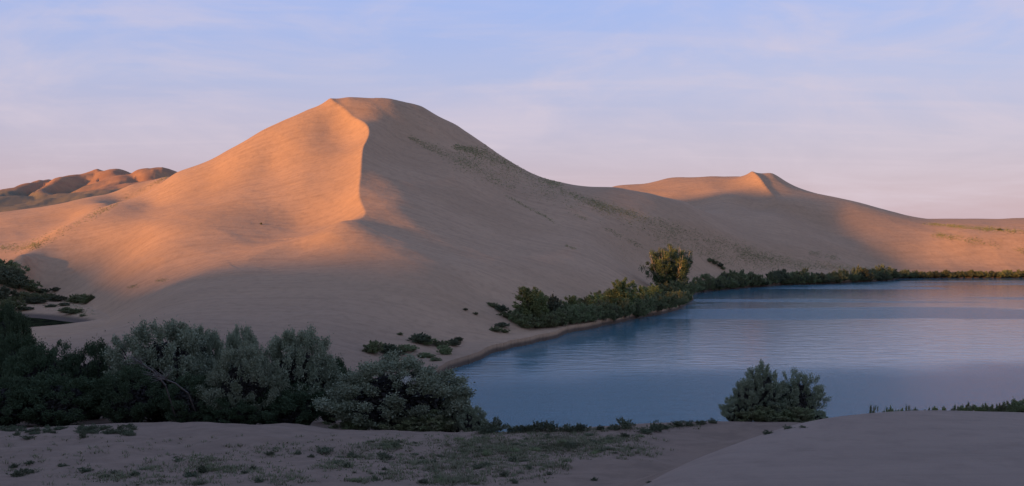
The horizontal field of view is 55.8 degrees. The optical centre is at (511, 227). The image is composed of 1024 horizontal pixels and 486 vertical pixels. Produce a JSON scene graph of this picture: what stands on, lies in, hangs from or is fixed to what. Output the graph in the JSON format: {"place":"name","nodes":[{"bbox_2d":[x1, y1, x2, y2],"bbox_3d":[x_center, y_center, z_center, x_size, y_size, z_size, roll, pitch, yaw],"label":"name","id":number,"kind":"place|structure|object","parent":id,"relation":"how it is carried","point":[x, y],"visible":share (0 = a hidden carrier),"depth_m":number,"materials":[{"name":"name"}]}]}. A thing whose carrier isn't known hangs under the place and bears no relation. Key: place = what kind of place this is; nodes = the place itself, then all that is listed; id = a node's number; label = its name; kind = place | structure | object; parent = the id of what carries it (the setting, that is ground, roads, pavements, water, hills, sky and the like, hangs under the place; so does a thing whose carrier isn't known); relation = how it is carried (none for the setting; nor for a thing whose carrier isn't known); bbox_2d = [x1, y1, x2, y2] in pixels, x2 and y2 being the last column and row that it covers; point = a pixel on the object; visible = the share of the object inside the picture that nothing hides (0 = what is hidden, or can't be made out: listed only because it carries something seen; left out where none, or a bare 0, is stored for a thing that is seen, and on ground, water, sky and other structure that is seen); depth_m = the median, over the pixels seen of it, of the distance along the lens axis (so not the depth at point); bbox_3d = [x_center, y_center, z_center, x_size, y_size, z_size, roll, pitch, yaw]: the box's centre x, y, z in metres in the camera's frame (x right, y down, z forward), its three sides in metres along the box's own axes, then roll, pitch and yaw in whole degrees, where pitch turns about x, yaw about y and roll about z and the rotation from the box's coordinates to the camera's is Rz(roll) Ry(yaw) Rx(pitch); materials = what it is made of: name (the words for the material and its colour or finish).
{"place":"outdoors","nodes":[
{"label":"outdoors","id":0,"kind":"place"},
{"bbox_2d":[23,318,72,326],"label":"pond water","id":1,"kind":"structure","parent":0,"point":[37,322],"depth_m":203.29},
{"bbox_2d":[0,167,176,211],"bbox_3d":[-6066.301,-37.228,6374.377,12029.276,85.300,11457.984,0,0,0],"label":"distant hills","id":2,"kind":"structure","parent":0,"point":[57,190],"depth_m":1208.16,"materials":[{"name":"sand"}]},
{"bbox_2d":[0,421,799,485],"bbox_3d":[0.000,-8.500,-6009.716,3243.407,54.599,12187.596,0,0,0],"label":"sandy ground","id":3,"kind":"structure","parent":0,"point":[687,444],"depth_m":54.58,"materials":[{"name":"sand"}]},
{"bbox_2d":[6,468,28,476],"bbox_3d":[-23.796,11.851,46.661,0.989,0.549,0.937,0,0,40],"label":"shrub","id":4,"kind":"object","parent":3,"relation":"on","point":[20,472],"visible":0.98,"depth_m":46.62,"materials":[{"name":"green plant"}]},
{"bbox_2d":[158,369,223,422],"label":"silver shrub","id":5,"kind":"object","parent":3,"relation":"on","point":[182,406],"visible":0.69,"depth_m":77.78,"materials":[{"name":"green plant"}]},
{"bbox_2d":[122,354,175,415],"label":"dead branch","id":6,"kind":"object","parent":5,"relation":"on","point":[139,361],"visible":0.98,"depth_m":73.14,"materials":[{"name":"brown wood"}]},
{"bbox_2d":[139,365,196,416],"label":"dead branch","id":7,"kind":"object","parent":5,"relation":"on","point":[161,377],"visible":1,"depth_m":71.91,"materials":[{"name":"brown wood"}]},
{"bbox_2d":[197,395,281,424],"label":"silver shrub","id":8,"kind":"object","parent":3,"relation":"on","point":[238,413],"visible":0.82,"depth_m":76.43,"materials":[{"name":"green plant"}]},
{"bbox_2d":[193,333,287,424],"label":"silver shrub","id":9,"kind":"object","parent":3,"relation":"on","point":[246,380],"visible":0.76,"depth_m":77.53,"materials":[{"name":"green plant"}]},
{"bbox_2d":[245,378,328,424],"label":"silver shrub","id":10,"kind":"object","parent":3,"relation":"on","point":[294,408],"visible":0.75,"depth_m":78.41,"materials":[{"name":"green plant"}]},
{"bbox_2d":[311,445,334,454],"bbox_3d":[-10.854,12.762,55.229,1.387,0.583,1.240,0,0,4],"label":"shrub","id":11,"kind":"object","parent":3,"relation":"on","point":[325,450],"visible":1,"depth_m":55.19,"materials":[{"name":"green plant"}]},
{"bbox_2d":[320,414,379,429],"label":"silver shrub","id":12,"kind":"object","parent":3,"relation":"on","point":[347,425],"visible":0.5,"depth_m":76.06,"materials":[{"name":"green plant"}]},
{"bbox_2d":[1,423,700,485],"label":"ground cover","id":13,"kind":"object","parent":3,"relation":"on","point":[469,477],"visible":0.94,"depth_m":52.38,"materials":[{"name":"green plant"}]},
{"bbox_2d":[309,344,476,430],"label":"silver shrub","id":14,"kind":"object","parent":3,"relation":"on","point":[387,399],"visible":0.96,"depth_m":76.39,"materials":[{"name":"green plant"}]},
{"bbox_2d":[378,409,455,431],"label":"silver shrub","id":15,"kind":"object","parent":3,"relation":"on","point":[437,423],"visible":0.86,"depth_m":75.00,"materials":[{"name":"green plant"}]},
{"bbox_2d":[437,395,472,431],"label":"silver shrub","id":16,"kind":"object","parent":3,"relation":"on","point":[453,417],"visible":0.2,"depth_m":81.01,"materials":[{"name":"green plant"}]},
{"bbox_2d":[456,405,487,431],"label":"silver shrub","id":17,"kind":"object","parent":3,"relation":"on","point":[471,418],"visible":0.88,"depth_m":76.53,"materials":[{"name":"green plant"}]},
{"bbox_2d":[468,421,494,433],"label":"shrub","id":18,"kind":"object","parent":3,"relation":"on","point":[483,429],"visible":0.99,"depth_m":68.32,"materials":[{"name":"green plant"}]},
{"bbox_2d":[474,416,508,432],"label":"shrub","id":19,"kind":"object","parent":3,"relation":"on","point":[497,425],"visible":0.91,"depth_m":69.05,"materials":[{"name":"green plant"}]},
{"bbox_2d":[526,419,549,431],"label":"shrub","id":20,"kind":"object","parent":3,"relation":"on","point":[535,427],"visible":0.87,"depth_m":67.21,"materials":[{"name":"green plant"}]},
{"bbox_2d":[538,420,561,431],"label":"shrub","id":21,"kind":"object","parent":3,"relation":"on","point":[550,426],"visible":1,"depth_m":66.32,"materials":[{"name":"green plant"}]},
{"bbox_2d":[573,422,591,431],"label":"shrub","id":22,"kind":"object","parent":3,"relation":"on","point":[579,426],"visible":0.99,"depth_m":66.51,"materials":[{"name":"green plant"}]},
{"bbox_2d":[616,415,635,428],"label":"shrub","id":23,"kind":"object","parent":3,"relation":"on","point":[623,424],"visible":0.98,"depth_m":66.91,"materials":[{"name":"green plant"}]},
{"bbox_2d":[647,420,663,431],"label":"shrub","id":24,"kind":"object","parent":3,"relation":"on","point":[656,427],"visible":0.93,"depth_m":66.51,"materials":[{"name":"green plant"}]},
{"bbox_2d":[718,396,751,421],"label":"silver shrub","id":25,"kind":"object","parent":3,"relation":"on","point":[727,411],"visible":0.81,"depth_m":74.53,"materials":[{"name":"green plant"}]},
{"bbox_2d":[728,374,763,421],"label":"silver shrub","id":26,"kind":"object","parent":3,"relation":"on","point":[747,395],"visible":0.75,"depth_m":74.56,"materials":[{"name":"green plant"}]},
{"bbox_2d":[735,403,790,421],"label":"silver shrub","id":27,"kind":"object","parent":3,"relation":"on","point":[760,413],"visible":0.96,"depth_m":72.80,"materials":[{"name":"green plant"}]},
{"bbox_2d":[740,358,788,418],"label":"silver shrub","id":28,"kind":"object","parent":3,"relation":"on","point":[764,383],"visible":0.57,"depth_m":75.25,"materials":[{"name":"green plant"}]},
{"bbox_2d":[757,380,799,421],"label":"silver shrub","id":29,"kind":"object","parent":3,"relation":"on","point":[783,397],"visible":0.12,"depth_m":75.56,"materials":[{"name":"green plant"}]},
{"bbox_2d":[772,405,814,422],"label":"silver shrub","id":30,"kind":"object","parent":3,"relation":"on","point":[796,414],"visible":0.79,"depth_m":72.92,"materials":[{"name":"green plant"}]},
{"bbox_2d":[781,367,831,421],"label":"silver shrub","id":31,"kind":"object","parent":3,"relation":"on","point":[804,395],"visible":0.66,"depth_m":75.28,"materials":[{"name":"green plant"}]},
{"bbox_2d":[808,410,827,419],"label":"silver shrub","id":32,"kind":"object","parent":3,"relation":"on","point":[820,414],"visible":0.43,"depth_m":73.64,"materials":[{"name":"green plant"}]},
{"bbox_2d":[0,97,888,431],"bbox_3d":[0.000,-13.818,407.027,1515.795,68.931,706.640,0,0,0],"label":"great dune","id":33,"kind":"structure","parent":0,"point":[376,221],"depth_m":260.84,"materials":[{"name":"sand"}]},
{"bbox_2d":[0,265,21,283],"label":"hollow shrub","id":34,"kind":"object","parent":33,"relation":"on","point":[5,274],"visible":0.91,"depth_m":250.80,"materials":[{"name":"green plant"}]},
{"bbox_2d":[0,259,21,268],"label":"hollow shrub","id":35,"kind":"object","parent":33,"relation":"on","point":[8,263],"visible":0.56,"depth_m":260.12,"materials":[{"name":"green plant"}]},
{"bbox_2d":[0,286,22,299],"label":"hollow shrub","id":36,"kind":"object","parent":33,"relation":"on","point":[5,292],"visible":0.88,"depth_m":237.67,"materials":[{"name":"green plant"}]},
{"bbox_2d":[0,296,27,309],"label":"hollow shrub","id":37,"kind":"object","parent":33,"relation":"on","point":[11,300],"visible":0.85,"depth_m":219.94,"materials":[{"name":"green plant"}]},
{"bbox_2d":[3,273,29,289],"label":"hollow shrub","id":38,"kind":"object","parent":33,"relation":"on","point":[22,281],"visible":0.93,"depth_m":250.99,"materials":[{"name":"green plant"}]},
{"bbox_2d":[6,263,29,275],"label":"hollow shrub","id":39,"kind":"object","parent":33,"relation":"on","point":[21,270],"visible":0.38,"depth_m":256.95,"materials":[{"name":"green plant"}]},
{"bbox_2d":[0,301,36,353],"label":"silver shrub","id":40,"kind":"object","parent":33,"relation":"on","point":[11,318],"visible":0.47,"depth_m":111.64,"materials":[{"name":"green plant"}]},
{"bbox_2d":[0,327,41,387],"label":"silver shrub","id":41,"kind":"object","parent":33,"relation":"on","point":[5,347],"visible":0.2,"depth_m":89.50,"materials":[{"name":"green plant"}]},
{"bbox_2d":[0,372,42,426],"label":"silver shrub","id":42,"kind":"object","parent":33,"relation":"on","point":[10,395],"visible":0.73,"depth_m":76.85,"materials":[{"name":"green plant"}]},
{"bbox_2d":[16,291,34,299],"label":"hollow shrub","id":43,"kind":"object","parent":33,"relation":"on","point":[23,294],"visible":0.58,"depth_m":245.46,"materials":[{"name":"green plant"}]},
{"bbox_2d":[23,279,42,291],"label":"hollow shrub","id":44,"kind":"object","parent":33,"relation":"on","point":[33,286],"visible":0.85,"depth_m":255.71,"materials":[{"name":"green plant"}]},
{"bbox_2d":[21,296,48,303],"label":"hollow shrub","id":45,"kind":"object","parent":33,"relation":"on","point":[35,300],"visible":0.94,"depth_m":237.38,"materials":[{"name":"green plant"}]},
{"bbox_2d":[0,337,82,388],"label":"silver shrub","id":46,"kind":"object","parent":33,"relation":"on","point":[41,362],"visible":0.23,"depth_m":85.02,"materials":[{"name":"green plant"}]},
{"bbox_2d":[0,370,103,426],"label":"silver shrub","id":47,"kind":"object","parent":33,"relation":"on","point":[64,404],"visible":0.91,"depth_m":77.35,"materials":[{"name":"green plant"}]},
{"bbox_2d":[45,295,68,301],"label":"hollow shrub","id":48,"kind":"object","parent":33,"relation":"on","point":[56,298],"visible":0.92,"depth_m":245.20,"materials":[{"name":"green plant"}]},
{"bbox_2d":[65,293,78,302],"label":"hollow shrub","id":49,"kind":"object","parent":33,"relation":"on","point":[72,298],"visible":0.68,"depth_m":239.42,"materials":[{"name":"green plant"}]},
{"bbox_2d":[75,293,93,303],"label":"hollow shrub","id":50,"kind":"object","parent":33,"relation":"on","point":[83,299],"visible":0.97,"depth_m":236.15,"materials":[{"name":"green plant"}]},
{"bbox_2d":[59,330,120,419],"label":"silver shrub","id":51,"kind":"object","parent":33,"relation":"on","point":[94,367],"visible":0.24,"depth_m":87.21,"materials":[{"name":"green plant"}]},
{"bbox_2d":[79,362,168,422],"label":"silver shrub","id":52,"kind":"object","parent":33,"relation":"on","point":[126,398],"visible":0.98,"depth_m":78.55,"materials":[{"name":"green plant"}]},
{"bbox_2d":[99,315,219,421],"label":"silver shrub","id":53,"kind":"object","parent":33,"relation":"on","point":[168,355],"visible":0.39,"depth_m":84.39,"materials":[{"name":"green plant"}]},
{"bbox_2d":[180,321,224,371],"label":"silver shrub","id":54,"kind":"object","parent":33,"relation":"on","point":[214,344],"visible":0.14,"depth_m":91.19,"materials":[{"name":"green plant"}]},
{"bbox_2d":[211,321,267,387],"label":"silver shrub","id":55,"kind":"object","parent":33,"relation":"on","point":[234,340],"visible":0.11,"depth_m":89.30,"materials":[{"name":"green plant"}]},
{"bbox_2d":[256,324,342,424],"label":"silver shrub","id":56,"kind":"object","parent":33,"relation":"on","point":[299,362],"visible":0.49,"depth_m":81.81,"materials":[{"name":"green plant"}]},
{"bbox_2d":[315,353,350,422],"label":"silver shrub","id":57,"kind":"object","parent":33,"relation":"on","point":[341,364],"visible":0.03,"depth_m":89.73,"materials":[{"name":"green plant"}]},
{"bbox_2d":[360,340,383,352],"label":"dune shrub","id":58,"kind":"object","parent":33,"relation":"on","point":[373,346],"visible":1,"depth_m":134.02,"materials":[{"name":"green plant"}]},
{"bbox_2d":[380,343,399,352],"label":"dune shrub","id":59,"kind":"object","parent":33,"relation":"on","point":[391,347],"visible":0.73,"depth_m":136.85,"materials":[{"name":"green plant"}]},
{"bbox_2d":[398,344,415,352],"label":"dune shrub","id":60,"kind":"object","parent":33,"relation":"on","point":[404,348],"visible":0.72,"depth_m":139.84,"materials":[{"name":"green plant"}]},
{"bbox_2d":[405,332,431,342],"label":"dune shrub","id":61,"kind":"object","parent":33,"relation":"on","point":[418,338],"visible":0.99,"depth_m":147.47,"materials":[{"name":"green plant"}]},
{"bbox_2d":[436,344,452,354],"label":"dune shrub","id":62,"kind":"object","parent":33,"relation":"on","point":[444,349],"visible":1,"depth_m":142.97,"materials":[{"name":"green plant"}]},
{"bbox_2d":[1,135,1023,320],"bbox_3d":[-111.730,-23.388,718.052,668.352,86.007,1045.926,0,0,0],"label":"slope grass","id":63,"kind":"structure","parent":33,"relation":"on","point":[660,221],"depth_m":341.12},
{"bbox_2d":[508,308,527,323],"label":"bank shrub","id":64,"kind":"object","parent":33,"relation":"on","point":[513,312],"visible":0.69,"depth_m":179.68,"materials":[{"name":"green plant"}]},
{"bbox_2d":[515,312,538,328],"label":"bank shrub","id":65,"kind":"object","parent":33,"relation":"on","point":[524,321],"visible":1,"depth_m":177.14,"materials":[{"name":"green plant"}]},
{"bbox_2d":[512,286,549,316],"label":"young tree","id":66,"kind":"object","parent":33,"relation":"on","point":[528,299],"visible":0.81,"depth_m":180.91,"materials":[{"name":"green plant"}]},
{"bbox_2d":[530,309,551,327],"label":"bank shrub","id":67,"kind":"object","parent":33,"relation":"on","point":[541,319],"visible":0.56,"depth_m":179.77,"materials":[{"name":"green plant"}]},
{"bbox_2d":[535,290,549,312],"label":"young tree","id":68,"kind":"object","parent":33,"relation":"on","point":[540,294],"visible":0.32,"depth_m":186.30,"materials":[{"name":"green plant"}]},
{"bbox_2d":[543,313,559,327],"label":"bank shrub","id":69,"kind":"object","parent":33,"relation":"on","point":[553,322],"visible":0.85,"depth_m":180.82,"materials":[{"name":"green plant"}]},
{"bbox_2d":[547,291,563,312],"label":"young tree","id":70,"kind":"object","parent":33,"relation":"on","point":[553,305],"visible":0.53,"depth_m":192.22,"materials":[{"name":"green plant"}]},
{"bbox_2d":[551,307,572,325],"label":"bank shrub","id":71,"kind":"object","parent":33,"relation":"on","point":[563,318],"visible":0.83,"depth_m":183.95,"materials":[{"name":"green plant"}]},
{"bbox_2d":[558,295,582,306],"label":"young tree","id":72,"kind":"object","parent":33,"relation":"on","point":[572,300],"visible":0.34,"depth_m":196.78,"materials":[{"name":"green plant"}]},
{"bbox_2d":[562,304,589,323],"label":"bank shrub","id":73,"kind":"object","parent":33,"relation":"on","point":[576,317],"visible":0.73,"depth_m":187.04,"materials":[{"name":"green plant"}]},
{"bbox_2d":[572,302,596,322],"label":"bank shrub","id":74,"kind":"object","parent":33,"relation":"on","point":[583,309],"visible":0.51,"depth_m":190.29,"materials":[{"name":"green plant"}]},
{"bbox_2d":[587,292,603,306],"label":"young tree","id":75,"kind":"object","parent":33,"relation":"on","point":[596,297],"visible":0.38,"depth_m":204.47,"materials":[{"name":"green plant"}]},
{"bbox_2d":[587,302,604,321],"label":"bank shrub","id":76,"kind":"object","parent":33,"relation":"on","point":[596,315],"visible":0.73,"depth_m":191.77,"materials":[{"name":"green plant"}]},
{"bbox_2d":[593,297,616,320],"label":"bank shrub","id":77,"kind":"object","parent":33,"relation":"on","point":[606,307],"visible":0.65,"depth_m":196.43,"materials":[{"name":"green plant"}]},
{"bbox_2d":[601,288,617,305],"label":"young tree","id":78,"kind":"object","parent":33,"relation":"on","point":[607,294],"visible":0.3,"depth_m":209.76,"materials":[{"name":"green plant"}]},
{"bbox_2d":[608,302,625,320],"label":"bank shrub","id":79,"kind":"object","parent":33,"relation":"on","point":[617,309],"visible":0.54,"depth_m":200.19,"materials":[{"name":"green plant"}]},
{"bbox_2d":[609,277,638,305],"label":"young tree","id":80,"kind":"object","parent":33,"relation":"on","point":[623,289],"visible":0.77,"depth_m":208.19,"materials":[{"name":"green plant"}]},
{"bbox_2d":[616,297,635,317],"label":"bank shrub","id":81,"kind":"object","parent":33,"relation":"on","point":[627,307],"visible":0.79,"depth_m":204.96,"materials":[{"name":"green plant"}]},
{"bbox_2d":[629,298,649,317],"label":"bank shrub","id":82,"kind":"object","parent":33,"relation":"on","point":[640,309],"visible":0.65,"depth_m":211.51,"materials":[{"name":"green plant"}]},
{"bbox_2d":[631,285,652,301],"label":"young tree","id":83,"kind":"object","parent":33,"relation":"on","point":[642,291],"visible":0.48,"depth_m":219.81,"materials":[{"name":"green plant"}]},
{"bbox_2d":[635,293,660,313],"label":"bank shrub","id":84,"kind":"object","parent":33,"relation":"on","point":[650,301],"visible":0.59,"depth_m":216.15,"materials":[{"name":"green plant"}]},
{"bbox_2d":[648,284,662,297],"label":"young tree","id":85,"kind":"object","parent":33,"relation":"on","point":[656,289],"visible":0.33,"depth_m":227.88,"materials":[{"name":"green plant"}]},
{"bbox_2d":[651,292,669,311],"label":"bank shrub","id":86,"kind":"object","parent":33,"relation":"on","point":[663,301],"visible":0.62,"depth_m":220.77,"materials":[{"name":"green plant"}]},
{"bbox_2d":[650,282,674,295],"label":"bank shrub","id":87,"kind":"object","parent":33,"relation":"on","point":[667,287],"visible":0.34,"depth_m":249.57,"materials":[{"name":"green plant"}]},
{"bbox_2d":[638,243,692,285],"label":"cottonwood tree","id":88,"kind":"object","parent":33,"relation":"on","point":[664,268],"visible":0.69,"depth_m":265.26,"materials":[{"name":"green plant"}]},
{"bbox_2d":[663,290,683,308],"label":"bank shrub","id":89,"kind":"object","parent":33,"relation":"on","point":[671,300],"visible":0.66,"depth_m":227.39,"materials":[{"name":"green plant"}]},
{"bbox_2d":[669,278,689,291],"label":"bank shrub","id":90,"kind":"object","parent":33,"relation":"on","point":[678,285],"visible":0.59,"depth_m":260.81,"materials":[{"name":"green plant"}]},
{"bbox_2d":[674,290,689,305],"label":"bank shrub","id":91,"kind":"object","parent":33,"relation":"on","point":[680,293],"visible":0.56,"depth_m":236.13,"materials":[{"name":"green plant"}]},
{"bbox_2d":[684,280,697,294],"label":"bank shrub","id":92,"kind":"object","parent":33,"relation":"on","point":[691,289],"visible":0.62,"depth_m":265.55,"materials":[{"name":"green plant"}]},
{"bbox_2d":[733,269,754,283],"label":"shore shrub","id":93,"kind":"object","parent":33,"relation":"on","point":[741,274],"visible":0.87,"depth_m":317.81,"materials":[{"name":"green plant"}]},
{"bbox_2d":[745,271,763,286],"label":"shore shrub","id":94,"kind":"object","parent":33,"relation":"on","point":[755,281],"visible":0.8,"depth_m":320.78,"materials":[{"name":"green plant"}]},
{"bbox_2d":[769,269,789,282],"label":"shore shrub","id":95,"kind":"object","parent":33,"relation":"on","point":[782,274],"visible":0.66,"depth_m":333.15,"materials":[{"name":"green plant"}]},
{"bbox_2d":[850,269,860,281],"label":"shore shrub","id":96,"kind":"object","parent":33,"relation":"on","point":[855,275],"visible":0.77,"depth_m":349.64,"materials":[{"name":"green plant"}]},
{"bbox_2d":[857,268,873,280],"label":"shore shrub","id":97,"kind":"object","parent":33,"relation":"on","point":[867,274],"visible":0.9,"depth_m":352.15,"materials":[{"name":"green plant"}]},
{"bbox_2d":[875,263,895,276],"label":"shore shrub","id":98,"kind":"object","parent":33,"relation":"on","point":[881,269],"visible":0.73,"depth_m":361.99,"materials":[{"name":"green plant"}]},
{"bbox_2d":[0,0,1023,218],"label":"sky","id":99,"kind":"structure","parent":0,"point":[915,108],"materials":[{"name":"blue"}]},
{"bbox_2d":[31,276,1023,371],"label":"shoreline","id":100,"kind":"structure","parent":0,"point":[506,347],"depth_m":190.62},
{"bbox_2d":[444,278,1023,431],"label":"lake water","id":101,"kind":"structure","parent":0,"point":[912,343],"depth_m":150.94,"materials":[{"name":"teal liquid"}]},
{"bbox_2d":[614,171,1023,277],"bbox_3d":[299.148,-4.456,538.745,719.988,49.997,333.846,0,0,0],"label":"dune","id":102,"kind":"structure","parent":0,"point":[852,233],"depth_m":427.50,"materials":[{"name":"sand"}]},
{"bbox_2d":[643,410,1023,485],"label":"dune","id":103,"kind":"structure","parent":0,"point":[938,448],"depth_m":34.86,"materials":[{"name":"sand"}]},
{"bbox_2d":[999,401,1017,411],"bbox_3d":[31.811,11.951,61.978,1.583,1.758,1.700,0,0,-29],"label":"leafy sprig","id":104,"kind":"object","parent":103,"relation":"on","point":[1011,408],"visible":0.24,"depth_m":61.88,"materials":[{"name":"green plant"}]},
{"bbox_2d":[1011,396,1023,412],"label":"leafy sprig","id":105,"kind":"object","parent":103,"relation":"on","point":[1014,401],"visible":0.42,"depth_m":62.02,"materials":[{"name":"green plant"}]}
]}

